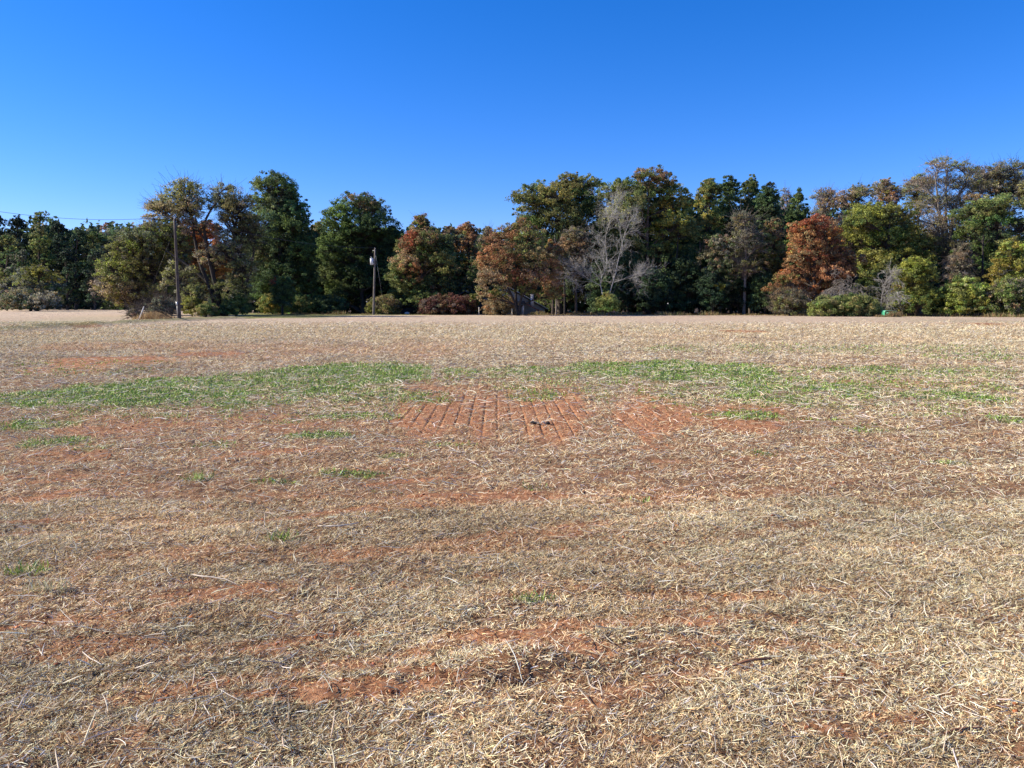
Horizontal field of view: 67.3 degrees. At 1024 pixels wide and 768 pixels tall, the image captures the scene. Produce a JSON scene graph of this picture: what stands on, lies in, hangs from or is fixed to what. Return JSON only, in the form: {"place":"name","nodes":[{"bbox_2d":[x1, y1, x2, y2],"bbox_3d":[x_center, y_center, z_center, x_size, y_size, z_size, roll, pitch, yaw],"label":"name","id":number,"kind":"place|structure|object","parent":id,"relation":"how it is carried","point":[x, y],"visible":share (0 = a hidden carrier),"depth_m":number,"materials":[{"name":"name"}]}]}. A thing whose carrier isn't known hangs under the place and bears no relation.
{"place":"outdoors","nodes":[
{"label":"outdoors","id":0,"kind":"place"},
{"bbox_2d":[122,310,175,319],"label":"dry grass","id":1,"kind":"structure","parent":0,"point":[150,315],"depth_m":78.67,"materials":[{"name":"plant"}]},
{"bbox_2d":[0,305,1023,767],"bbox_3d":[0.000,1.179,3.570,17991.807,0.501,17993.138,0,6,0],"label":"field","id":2,"kind":"structure","parent":0,"point":[114,315],"depth_m":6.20,"materials":[{"name":"beige plant"}]},
{"bbox_2d":[0,215,15,277],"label":"pine tree","id":3,"kind":"object","parent":2,"relation":"on","point":[3,233],"visible":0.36,"depth_m":223.41,"materials":[{"name":"green plant"}]},
{"bbox_2d":[0,277,16,310],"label":"bush","id":4,"kind":"object","parent":2,"relation":"on","point":[6,284],"visible":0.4,"depth_m":179.66,"materials":[{"name":"green plant"}]},
{"bbox_2d":[0,235,23,309],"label":"oak tree","id":5,"kind":"object","parent":2,"relation":"on","point":[4,242],"visible":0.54,"depth_m":206.93,"materials":[{"name":"green plant"}]},
{"bbox_2d":[4,214,32,308],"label":"pine tree","id":6,"kind":"object","parent":2,"relation":"on","point":[17,222],"visible":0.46,"depth_m":227.75,"materials":[{"name":"green plant"}]},
{"bbox_2d":[4,249,35,307],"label":"oak tree","id":7,"kind":"object","parent":2,"relation":"on","point":[22,254],"visible":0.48,"depth_m":200.97,"materials":[{"name":"green plant"}]},
{"bbox_2d":[2,559,52,577],"bbox_3d":[-2.921,1.107,4.597,0.301,0.104,0.212,0,6,0],"label":"grass tuft","id":8,"kind":"object","parent":2,"relation":"on","point":[29,569],"visible":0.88,"depth_m":4.61,"materials":[{"name":"plant"}]},
{"bbox_2d":[0,287,61,310],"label":"bush","id":9,"kind":"object","parent":2,"relation":"on","point":[29,299],"visible":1,"depth_m":167.41,"materials":[{"name":"green plant"}]},
{"bbox_2d":[8,264,67,310],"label":"bush","id":10,"kind":"object","parent":2,"relation":"on","point":[30,277],"visible":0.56,"depth_m":175.36,"materials":[{"name":"green plant"}]},
{"bbox_2d":[8,573,71,595],"bbox_3d":[-2.594,1.108,4.282,0.314,0.121,0.216,2,6,17],"label":"grass tuft","id":11,"kind":"object","parent":2,"relation":"on","point":[46,588],"visible":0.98,"depth_m":4.28,"materials":[{"name":"beige plant"}]},
{"bbox_2d":[25,210,69,299],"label":"poplar tree","id":12,"kind":"object","parent":2,"relation":"on","point":[40,241],"visible":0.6,"depth_m":210.54,"materials":[{"name":"green plant"}]},
{"bbox_2d":[47,221,70,308],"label":"pine tree","id":13,"kind":"object","parent":2,"relation":"on","point":[58,238],"visible":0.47,"depth_m":226.32,"materials":[{"name":"green plant"}]},
{"bbox_2d":[55,248,84,309],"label":"oak tree","id":14,"kind":"object","parent":2,"relation":"on","point":[65,254],"visible":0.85,"depth_m":203.52,"materials":[{"name":"green plant"}]},
{"bbox_2d":[59,227,95,309],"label":"oak tree","id":15,"kind":"object","parent":2,"relation":"on","point":[75,277],"visible":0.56,"depth_m":211.07,"materials":[{"name":"green plant"}]},
{"bbox_2d":[76,231,102,309],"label":"oak tree","id":16,"kind":"object","parent":2,"relation":"on","point":[93,235],"visible":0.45,"depth_m":212.43,"materials":[{"name":"green plant"}]},
{"bbox_2d":[78,249,105,309],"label":"oak tree","id":17,"kind":"object","parent":2,"relation":"on","point":[94,253],"visible":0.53,"depth_m":201.21,"materials":[{"name":"green plant"}]},
{"bbox_2d":[0,216,207,309],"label":"woodland","id":18,"kind":"object","parent":2,"relation":"on","point":[104,240],"visible":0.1,"depth_m":233.87,"materials":[{"name":"green plant"}]},
{"bbox_2d":[112,295,159,319],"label":"bush","id":19,"kind":"object","parent":2,"relation":"on","point":[131,312],"visible":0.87,"depth_m":79.44,"materials":[{"name":"brown plant"}]},
{"bbox_2d":[83,217,225,309],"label":"willow oak tree","id":20,"kind":"object","parent":2,"relation":"on","point":[142,257],"visible":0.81,"depth_m":104.98,"materials":[{"name":"green plant"}]},
{"bbox_2d":[134,286,188,316],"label":"bush","id":21,"kind":"object","parent":2,"relation":"on","point":[159,301],"visible":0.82,"depth_m":88.98,"materials":[{"name":"brown plant"}]},
{"bbox_2d":[173,216,180,317],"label":"utility pole","id":22,"kind":"object","parent":2,"relation":"on","point":[177,278],"visible":1,"depth_m":74.35,"materials":[{"name":"wood"}]},
{"bbox_2d":[180,292,204,315],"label":"bush","id":23,"kind":"object","parent":2,"relation":"on","point":[196,301],"visible":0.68,"depth_m":97.59,"materials":[{"name":"green plant"}]},
{"bbox_2d":[179,468,216,481],"bbox_3d":[-2.859,0.834,6.995,0.311,0.122,0.220,0,6,0],"label":"grass tuft","id":24,"kind":"object","parent":2,"relation":"on","point":[201,477],"visible":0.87,"depth_m":6.98,"materials":[{"name":"green plant"}]},
{"bbox_2d":[191,301,221,316],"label":"bush","id":25,"kind":"object","parent":2,"relation":"on","point":[205,308],"visible":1,"depth_m":94.94,"materials":[{"name":"green plant"}]},
{"bbox_2d":[138,166,276,315],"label":"elm tree","id":26,"kind":"object","parent":2,"relation":"on","point":[178,202],"visible":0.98,"depth_m":98.40,"materials":[{"name":"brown plant"}]},
{"bbox_2d":[188,220,242,292],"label":"maple tree","id":27,"kind":"object","parent":2,"relation":"on","point":[213,242],"visible":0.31,"depth_m":110.87,"materials":[{"name":"orange plant"}]},
{"bbox_2d":[217,292,252,315],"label":"bush","id":28,"kind":"object","parent":2,"relation":"on","point":[237,304],"visible":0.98,"depth_m":98.58,"materials":[{"name":"green plant"}]},
{"bbox_2d":[256,293,288,313],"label":"bush","id":29,"kind":"object","parent":2,"relation":"on","point":[266,305],"visible":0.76,"depth_m":115.98,"materials":[{"name":"green plant"}]},
{"bbox_2d":[257,524,302,540],"bbox_3d":[-1.582,1.028,5.248,0.329,0.099,0.243,0,6,0],"label":"grass tuft","id":30,"kind":"object","parent":2,"relation":"on","point":[282,536],"visible":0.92,"depth_m":5.25,"materials":[{"name":"green plant"}]},
{"bbox_2d":[268,275,296,314],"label":"dogwood tree","id":31,"kind":"object","parent":2,"relation":"on","point":[283,290],"visible":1,"depth_m":111.44,"materials":[{"name":"green plant"}]},
{"bbox_2d":[243,169,323,313],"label":"oak tree","id":32,"kind":"object","parent":2,"relation":"on","point":[282,207],"visible":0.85,"depth_m":122.89,"materials":[{"name":"green plant"}]},
{"bbox_2d":[284,292,318,313],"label":"bush","id":33,"kind":"object","parent":2,"relation":"on","point":[303,303],"visible":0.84,"depth_m":119.08,"materials":[{"name":"green plant"}]},
{"bbox_2d":[307,220,331,312],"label":"poplar tree","id":34,"kind":"object","parent":2,"relation":"on","point":[318,224],"visible":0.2,"depth_m":139.32,"materials":[{"name":"green plant"}]},
{"bbox_2d":[308,294,348,313],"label":"bush","id":35,"kind":"object","parent":2,"relation":"on","point":[325,304],"visible":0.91,"depth_m":121.31,"materials":[{"name":"green plant"}]},
{"bbox_2d":[313,190,405,312],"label":"oak tree","id":36,"kind":"object","parent":2,"relation":"on","point":[366,231],"visible":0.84,"depth_m":131.27,"materials":[{"name":"green plant"}]},
{"bbox_2d":[370,249,375,314],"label":"utility pole","id":37,"kind":"object","parent":2,"relation":"on","point":[372,263],"visible":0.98,"depth_m":113.92,"materials":[{"name":"grey paint"}]},
{"bbox_2d":[365,293,402,313],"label":"bush","id":38,"kind":"object","parent":2,"relation":"on","point":[388,303],"visible":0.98,"depth_m":117.03,"materials":[{"name":"green plant"}]},
{"bbox_2d":[401,302,417,313],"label":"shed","id":39,"kind":"structure","parent":2,"relation":"on","point":[408,308],"depth_m":123.42,"materials":[{"name":"black"}]},
{"bbox_2d":[404,212,435,295],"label":"maple tree","id":40,"kind":"object","parent":2,"relation":"on","point":[420,222],"visible":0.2,"depth_m":146.87,"materials":[{"name":"green plant"}]},
{"bbox_2d":[380,226,463,313],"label":"maple tree","id":41,"kind":"object","parent":2,"relation":"on","point":[436,264],"visible":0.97,"depth_m":119.62,"materials":[{"name":"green plant"}]},
{"bbox_2d":[417,292,478,314],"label":"hedge","id":42,"kind":"object","parent":2,"relation":"on","point":[436,304],"visible":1,"depth_m":113.05,"materials":[{"name":"red plant"}]},
{"bbox_2d":[440,226,462,295],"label":"maple tree","id":43,"kind":"object","parent":2,"relation":"on","point":[451,231],"visible":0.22,"depth_m":147.65,"materials":[{"name":"brown plant"}]},
{"bbox_2d":[450,221,481,300],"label":"oak tree","id":44,"kind":"object","parent":2,"relation":"on","point":[468,230],"visible":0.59,"depth_m":148.93,"materials":[{"name":"brown plant"}]},
{"bbox_2d":[454,290,486,313],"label":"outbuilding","id":45,"kind":"structure","parent":2,"relation":"on","point":[479,306],"depth_m":125.38,"materials":[{"name":"black"}]},
{"bbox_2d":[462,256,481,313],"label":"cedar tree","id":46,"kind":"object","parent":2,"relation":"on","point":[470,284],"visible":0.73,"depth_m":124.38,"materials":[{"name":"green plant"}]},
{"bbox_2d":[468,293,479,313],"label":"bush","id":47,"kind":"object","parent":2,"relation":"on","point":[473,296],"visible":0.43,"depth_m":116.00,"materials":[{"name":"green plant"}]},
{"bbox_2d":[474,223,497,298],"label":"oak tree","id":48,"kind":"object","parent":2,"relation":"on","point":[480,241],"visible":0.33,"depth_m":145.37,"materials":[{"name":"brown plant"}]},
{"bbox_2d":[480,295,518,314],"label":"bush","id":49,"kind":"object","parent":2,"relation":"on","point":[494,307],"visible":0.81,"depth_m":110.12,"materials":[{"name":"brown plant"}]},
{"bbox_2d":[3,391,1019,767],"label":"soil clods","id":50,"kind":"object","parent":2,"relation":"on","point":[1015,711],"visible":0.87,"depth_m":4.75,"materials":[{"name":"soil"}]},
{"bbox_2d":[0,342,1023,502],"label":"green seedlings","id":51,"kind":"object","parent":2,"relation":"on","point":[119,398],"visible":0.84,"depth_m":14.65,"materials":[{"name":"green plant"}]},
{"bbox_2d":[472,216,564,315],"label":"maple tree","id":52,"kind":"object","parent":2,"relation":"on","point":[543,253],"visible":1,"depth_m":106.06,"materials":[{"name":"brown plant"}]},
{"bbox_2d":[502,287,547,313],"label":"house","id":53,"kind":"structure","parent":2,"relation":"on","point":[530,307],"depth_m":119.30,"materials":[{"name":"grey"}]},
{"bbox_2d":[508,587,554,605],"bbox_3d":[0.108,1.149,4.179,0.258,0.070,0.133,0,6,0],"label":"grass tuft","id":54,"kind":"object","parent":2,"relation":"on","point":[536,594],"visible":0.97,"depth_m":4.17,"materials":[{"name":"plant"}]},
{"bbox_2d":[541,239,564,314],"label":"maple tree","id":55,"kind":"object","parent":2,"relation":"on","point":[551,241],"visible":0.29,"depth_m":110.40,"materials":[{"name":"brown plant"}]},
{"bbox_2d":[555,222,565,314],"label":"tree","id":56,"kind":"object","parent":2,"relation":"on","point":[564,280],"visible":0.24,"depth_m":117.15,"materials":[{"name":"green plant"}]},
{"bbox_2d":[505,171,618,313],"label":"oak tree","id":57,"kind":"object","parent":2,"relation":"on","point":[572,199],"visible":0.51,"depth_m":121.29,"materials":[{"name":"green plant"}]},
{"bbox_2d":[550,219,601,314],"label":"maple tree","id":58,"kind":"object","parent":2,"relation":"on","point":[574,238],"visible":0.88,"depth_m":110.67,"materials":[{"name":"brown plant"}]},
{"bbox_2d":[585,257,620,312],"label":"understorey tree","id":59,"kind":"object","parent":2,"relation":"on","point":[605,286],"visible":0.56,"depth_m":116.32,"materials":[{"name":"green plant"}]},
{"bbox_2d":[594,291,621,315],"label":"bush","id":60,"kind":"object","parent":2,"relation":"on","point":[608,302],"visible":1,"depth_m":102.50,"materials":[{"name":"green plant"}]},
{"bbox_2d":[557,179,668,313],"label":"dead tree","id":61,"kind":"object","parent":2,"relation":"on","point":[601,274],"visible":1,"depth_m":103.95,"materials":[{"name":"grey plant"}]},
{"bbox_2d":[205,195,1021,312],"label":"woodland","id":62,"kind":"object","parent":2,"relation":"on","point":[582,306],"visible":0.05,"depth_m":138.00,"materials":[{"name":"green plant"}]},
{"bbox_2d":[611,251,646,312],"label":"understorey tree","id":63,"kind":"object","parent":2,"relation":"on","point":[626,299],"visible":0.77,"depth_m":117.99,"materials":[{"name":"green plant"}]},
{"bbox_2d":[258,310,1023,316],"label":"edge weeds","id":64,"kind":"object","parent":2,"relation":"on","point":[751,314],"visible":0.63,"depth_m":110.09,"materials":[{"name":"plant"}]},
{"bbox_2d":[592,164,705,313],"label":"hickory tree","id":65,"kind":"object","parent":2,"relation":"on","point":[645,199],"visible":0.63,"depth_m":119.48,"materials":[{"name":"green plant"}]},
{"bbox_2d":[635,268,676,313],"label":"understorey tree","id":66,"kind":"object","parent":2,"relation":"on","point":[654,296],"visible":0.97,"depth_m":113.99,"materials":[{"name":"green plant"}]},
{"bbox_2d":[668,207,690,313],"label":"tree","id":67,"kind":"object","parent":2,"relation":"on","point":[676,252],"visible":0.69,"depth_m":119.36,"materials":[{"name":"green plant"}]},
{"bbox_2d":[666,255,706,313],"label":"understorey tree","id":68,"kind":"object","parent":2,"relation":"on","point":[683,265],"visible":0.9,"depth_m":116.82,"materials":[{"name":"green plant"}]},
{"bbox_2d":[689,233,709,312],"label":"tree","id":69,"kind":"object","parent":2,"relation":"on","point":[700,254],"visible":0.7,"depth_m":116.50,"materials":[{"name":"green plant"}]},
{"bbox_2d":[687,178,729,313],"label":"oak tree","id":70,"kind":"object","parent":2,"relation":"on","point":[709,188],"visible":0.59,"depth_m":123.07,"materials":[{"name":"green plant"}]},
{"bbox_2d":[690,270,731,314],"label":"understorey tree","id":71,"kind":"object","parent":2,"relation":"on","point":[714,289],"visible":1,"depth_m":113.31,"materials":[{"name":"green plant"}]},
{"bbox_2d":[694,233,740,314],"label":"oak tree","id":72,"kind":"object","parent":2,"relation":"on","point":[723,245],"visible":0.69,"depth_m":114.58,"materials":[{"name":"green plant"}]},
{"bbox_2d":[714,175,743,313],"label":"oak tree","id":73,"kind":"object","parent":2,"relation":"on","point":[728,199],"visible":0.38,"depth_m":124.87,"materials":[{"name":"green plant"}]},
{"bbox_2d":[722,265,759,313],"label":"understorey tree","id":74,"kind":"object","parent":2,"relation":"on","point":[735,297],"visible":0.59,"depth_m":115.83,"materials":[{"name":"green plant"}]},
{"bbox_2d":[721,199,772,314],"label":"elm tree","id":75,"kind":"object","parent":2,"relation":"on","point":[744,220],"visible":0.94,"depth_m":113.50,"materials":[{"name":"brown plant"}]},
{"bbox_2d":[735,174,761,313],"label":"oak tree","id":76,"kind":"object","parent":2,"relation":"on","point":[751,185],"visible":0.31,"depth_m":126.54,"materials":[{"name":"green plant"}]},
{"bbox_2d":[732,657,772,666],"bbox_3d":[1.079,1.242,3.449,0.213,0.021,0.018,-2,6,-17],"label":"stick","id":77,"kind":"object","parent":2,"relation":"on","point":[750,660],"visible":0.95,"depth_m":3.44,"materials":[{"name":"brown wood"}]},
{"bbox_2d":[746,270,777,314],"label":"understorey tree","id":78,"kind":"object","parent":2,"relation":"on","point":[757,296],"visible":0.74,"depth_m":113.15,"materials":[{"name":"green plant"}]},
{"bbox_2d":[748,181,784,313],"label":"oak tree","id":79,"kind":"object","parent":2,"relation":"on","point":[768,199],"visible":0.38,"depth_m":121.13,"materials":[{"name":"green plant"}]},
{"bbox_2d":[753,217,792,314],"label":"oak tree","id":80,"kind":"object","parent":2,"relation":"on","point":[770,263],"visible":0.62,"depth_m":114.52,"materials":[{"name":"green plant"}]},
{"bbox_2d":[777,180,796,221],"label":"maple tree","id":81,"kind":"object","parent":2,"relation":"on","point":[784,190],"visible":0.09,"depth_m":142.89,"materials":[{"name":"grey plant"}]},
{"bbox_2d":[762,278,816,315],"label":"bush","id":82,"kind":"object","parent":2,"relation":"on","point":[788,301],"visible":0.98,"depth_m":103.22,"materials":[{"name":"green plant"}]},
{"bbox_2d":[783,187,811,312],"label":"oak tree","id":83,"kind":"object","parent":2,"relation":"on","point":[796,212],"visible":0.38,"depth_m":131.11,"materials":[{"name":"green plant"}]},
{"bbox_2d":[760,213,867,309],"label":"maple tree","id":84,"kind":"object","parent":2,"relation":"on","point":[821,252],"visible":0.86,"depth_m":107.31,"materials":[{"name":"orange plant"}]},
{"bbox_2d":[801,184,849,279],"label":"maple tree","id":85,"kind":"object","parent":2,"relation":"on","point":[822,202],"visible":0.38,"depth_m":136.96,"materials":[{"name":"brown plant"}]},
{"bbox_2d":[808,266,882,316],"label":"bush","id":86,"kind":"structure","parent":2,"relation":"on","point":[842,288],"depth_m":101.50,"materials":[{"name":"grey plant"}]},
{"bbox_2d":[806,292,887,316],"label":"bush","id":87,"kind":"object","parent":2,"relation":"on","point":[852,304],"visible":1,"depth_m":98.08,"materials":[{"name":"green plant"}]},
{"bbox_2d":[818,173,884,287],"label":"hickory tree","id":88,"kind":"object","parent":2,"relation":"on","point":[855,193],"visible":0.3,"depth_m":132.80,"materials":[{"name":"brown plant"}]},
{"bbox_2d":[828,200,942,307],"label":"hickory tree","id":89,"kind":"object","parent":2,"relation":"on","point":[882,224],"visible":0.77,"depth_m":112.77,"materials":[{"name":"green plant"}]},
{"bbox_2d":[858,177,914,306],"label":"maple tree","id":90,"kind":"object","parent":2,"relation":"on","point":[888,193],"visible":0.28,"depth_m":134.06,"materials":[{"name":"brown plant"}]},
{"bbox_2d":[874,311,902,316],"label":"dry weeds","id":91,"kind":"object","parent":2,"relation":"on","point":[893,314],"visible":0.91,"depth_m":95.19,"materials":[{"name":"plant"}]},
{"bbox_2d":[872,261,909,312],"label":"bare shrub","id":92,"kind":"object","parent":2,"relation":"on","point":[890,277],"visible":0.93,"depth_m":99.42,"materials":[{"name":"grey plant"}]},
{"bbox_2d":[884,255,946,315],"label":"tree","id":93,"kind":"object","parent":2,"relation":"on","point":[917,274],"visible":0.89,"depth_m":98.92,"materials":[{"name":"green plant"}]},
{"bbox_2d":[901,170,940,313],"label":"hickory tree","id":94,"kind":"object","parent":2,"relation":"on","point":[915,194],"visible":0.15,"depth_m":121.05,"materials":[{"name":"green plant"}]},
{"bbox_2d":[921,286,951,315],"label":"bush","id":95,"kind":"object","parent":2,"relation":"on","point":[932,310],"visible":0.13,"depth_m":102.91,"materials":[{"name":"green plant"}]},
{"bbox_2d":[899,150,999,314],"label":"sycamore tree","id":96,"kind":"object","parent":2,"relation":"on","point":[939,202],"visible":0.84,"depth_m":114.03,"materials":[{"name":"brown plant"}]},
{"bbox_2d":[938,238,985,315],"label":"snag","id":97,"kind":"object","parent":2,"relation":"on","point":[962,258],"visible":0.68,"depth_m":105.20,"materials":[{"name":"grey plant"}]},
{"bbox_2d":[934,273,993,316],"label":"bush","id":98,"kind":"object","parent":2,"relation":"on","point":[965,295],"visible":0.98,"depth_m":96.93,"materials":[{"name":"green plant"}]},
{"bbox_2d":[969,231,994,315],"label":"tree","id":99,"kind":"object","parent":2,"relation":"on","point":[982,264],"visible":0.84,"depth_m":105.63,"materials":[{"name":"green plant"}]},
{"bbox_2d":[941,192,1023,314],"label":"oak tree","id":100,"kind":"object","parent":2,"relation":"on","point":[975,224],"visible":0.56,"depth_m":107.90,"materials":[{"name":"green plant"}]},
{"bbox_2d":[950,153,1023,241],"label":"walnut tree","id":101,"kind":"object","parent":2,"relation":"on","point":[1008,177],"visible":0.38,"depth_m":119.80,"materials":[{"name":"brown plant"}]},
{"bbox_2d":[973,275,1023,316],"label":"bush","id":102,"kind":"object","parent":2,"relation":"on","point":[1007,293],"visible":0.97,"depth_m":95.13,"materials":[{"name":"green plant"}]},
{"bbox_2d":[983,236,1023,284],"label":"sapling","id":103,"kind":"object","parent":2,"relation":"on","point":[1007,263],"visible":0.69,"depth_m":99.23,"materials":[{"name":"green plant"}]},
{"bbox_2d":[1002,180,1023,276],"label":"oak tree","id":104,"kind":"object","parent":2,"relation":"on","point":[1019,195],"visible":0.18,"depth_m":113.92,"materials":[{"name":"green plant"}]},
{"bbox_2d":[0,0,1023,303],"label":"sky","id":105,"kind":"structure","parent":0,"point":[440,109],"materials":[{"name":"blue"}]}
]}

